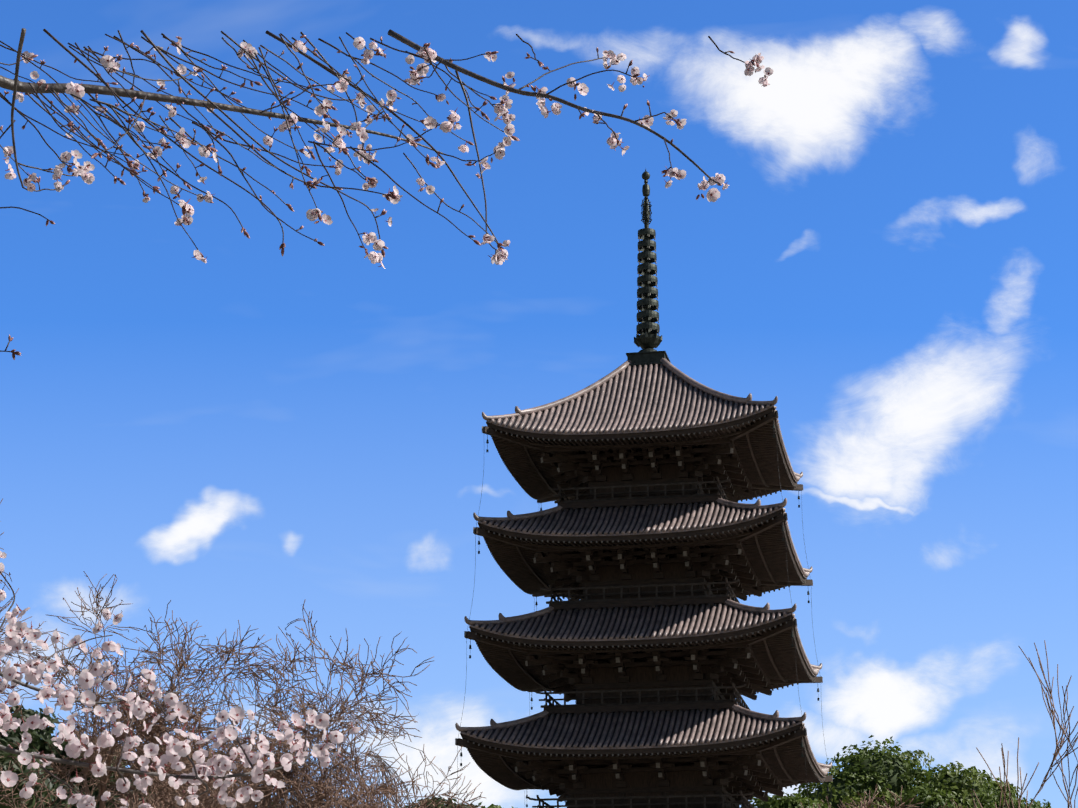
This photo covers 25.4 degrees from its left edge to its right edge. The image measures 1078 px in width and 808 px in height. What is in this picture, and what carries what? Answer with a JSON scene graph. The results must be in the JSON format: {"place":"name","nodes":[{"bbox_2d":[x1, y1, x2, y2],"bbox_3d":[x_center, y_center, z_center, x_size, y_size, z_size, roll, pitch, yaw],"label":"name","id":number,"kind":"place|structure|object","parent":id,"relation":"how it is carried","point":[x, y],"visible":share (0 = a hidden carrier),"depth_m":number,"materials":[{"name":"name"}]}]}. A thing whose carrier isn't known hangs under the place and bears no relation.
{"place":"outdoors","nodes":[
{"label":"outdoors","id":0,"kind":"place"},
{"bbox_2d":[0,0,1077,807],"label":"sky","id":1,"kind":"structure","parent":0,"point":[252,432],"materials":[{"name":"blue"}]},
{"label":"ground","id":2,"kind":"structure","parent":0,"visible":0},
{"bbox_2d":[0,720,42,762],"bbox_3d":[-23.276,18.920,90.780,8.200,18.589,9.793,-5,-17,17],"label":"bush","id":3,"kind":"object","parent":2,"relation":"on","point":[13,735],"visible":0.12,"depth_m":92.68,"materials":[{"name":"green plant"}]},
{"bbox_2d":[0,499,68,742],"bbox_3d":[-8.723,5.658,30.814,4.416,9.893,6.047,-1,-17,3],"label":"bare cherry","id":4,"kind":"object","parent":2,"relation":"on","point":[10,654],"visible":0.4,"depth_m":32.57,"materials":[{"name":"pink plant"}]},
{"bbox_2d":[0,742,99,807],"bbox_3d":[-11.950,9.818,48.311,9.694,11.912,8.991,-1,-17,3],"label":"bush","id":5,"kind":"object","parent":2,"relation":"on","point":[25,800],"visible":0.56,"depth_m":49.04,"materials":[{"name":"brown plant"}]},
{"bbox_2d":[0,701,112,807],"bbox_3d":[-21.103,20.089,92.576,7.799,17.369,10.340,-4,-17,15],"label":"bush","id":6,"kind":"object","parent":2,"relation":"on","point":[47,731],"visible":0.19,"depth_m":90.86,"materials":[{"name":"green plant"}]},
{"bbox_2d":[34,732,186,807],"bbox_3d":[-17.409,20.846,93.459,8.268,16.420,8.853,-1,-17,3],"label":"bush","id":7,"kind":"object","parent":2,"relation":"on","point":[95,794],"visible":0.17,"depth_m":93.09,"materials":[{"name":"green plant"}]},
{"bbox_2d":[0,571,341,807],"bbox_3d":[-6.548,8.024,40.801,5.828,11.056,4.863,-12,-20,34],"label":"bare cherry","id":8,"kind":"object","parent":2,"relation":"on","point":[109,757],"visible":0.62,"depth_m":41.41,"materials":[{"name":"brown plant"}]},
{"bbox_2d":[0,551,359,807],"bbox_3d":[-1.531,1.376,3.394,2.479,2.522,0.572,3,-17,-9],"label":"cherry blossoms","id":9,"kind":"object","parent":2,"relation":"on","point":[33,669],"visible":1,"depth_m":3.80,"materials":[{"name":"pink plant"}]},
{"bbox_2d":[5,644,484,807],"bbox_3d":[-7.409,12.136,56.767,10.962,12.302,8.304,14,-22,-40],"label":"bare shrub","id":10,"kind":"object","parent":2,"relation":"on","point":[278,707],"visible":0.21,"depth_m":57.34,"materials":[{"name":"brown plant"}]},
{"bbox_2d":[95,639,437,807],"bbox_3d":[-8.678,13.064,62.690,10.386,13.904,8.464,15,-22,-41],"label":"weeping cherry","id":11,"kind":"object","parent":2,"relation":"on","point":[295,797],"visible":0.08,"depth_m":63.31,"materials":[{"name":"pink plant"}]},
{"bbox_2d":[75,599,481,807],"bbox_3d":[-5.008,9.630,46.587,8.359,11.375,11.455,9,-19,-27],"label":"bare cherry","id":12,"kind":"object","parent":2,"relation":"on","point":[320,785],"visible":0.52,"depth_m":46.08,"materials":[{"name":"brown plant"}]},
{"bbox_2d":[0,28,773,359],"bbox_3d":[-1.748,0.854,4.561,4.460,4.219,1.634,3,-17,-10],"label":"cherry tree","id":13,"kind":"object","parent":2,"relation":"on","point":[426,52],"visible":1,"depth_m":5.20,"materials":[{"name":"pink plant"}]},
{"bbox_2d":[403,796,474,807],"bbox_3d":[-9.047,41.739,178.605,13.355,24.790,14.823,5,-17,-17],"label":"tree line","id":14,"kind":"object","parent":2,"relation":"on","point":[439,799],"visible":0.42,"depth_m":180.20,"materials":[{"name":"green plant"}]},
{"bbox_2d":[473,801,513,807],"bbox_3d":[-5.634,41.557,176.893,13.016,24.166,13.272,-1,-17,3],"label":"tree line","id":15,"kind":"object","parent":2,"relation":"on","point":[492,805],"visible":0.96,"depth_m":178.98,"materials":[{"name":"green plant"}]},
{"bbox_2d":[455,169,832,807],"bbox_3d":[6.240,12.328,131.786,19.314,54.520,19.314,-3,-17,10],"label":"pagoda","id":16,"kind":"object","parent":2,"relation":"on","point":[651,547],"visible":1,"depth_m":127.34,"materials":[{"name":"wood"}]},
{"bbox_2d":[750,793,830,807],"bbox_3d":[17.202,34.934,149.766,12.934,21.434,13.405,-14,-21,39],"label":"bush","id":17,"kind":"object","parent":2,"relation":"on","point":[794,800],"visible":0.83,"depth_m":151.26,"materials":[{"name":"green plant"}]},
{"bbox_2d":[800,783,962,807],"bbox_3d":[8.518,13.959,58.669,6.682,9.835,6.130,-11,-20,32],"label":"bush","id":18,"kind":"object","parent":2,"relation":"on","point":[869,802],"visible":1,"depth_m":60.36,"materials":[{"name":"brown plant"}]},
{"bbox_2d":[794,735,1008,807],"bbox_3d":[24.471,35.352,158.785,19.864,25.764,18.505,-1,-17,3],"label":"camphor tree","id":19,"kind":"object","parent":2,"relation":"on","point":[863,770],"visible":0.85,"depth_m":157.28,"materials":[{"name":"green plant"}]},
{"bbox_2d":[975,774,1050,807],"bbox_3d":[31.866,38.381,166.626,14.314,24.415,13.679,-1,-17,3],"label":"bush","id":20,"kind":"object","parent":2,"relation":"on","point":[1034,804],"visible":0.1,"depth_m":165.85,"materials":[{"name":"green plant"}]},
{"bbox_2d":[971,640,1077,807],"bbox_3d":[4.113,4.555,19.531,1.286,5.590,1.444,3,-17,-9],"label":"bare branches","id":21,"kind":"object","parent":2,"relation":"on","point":[1057,749],"visible":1,"depth_m":20.02,"materials":[{"name":"brown plant"}]}
]}

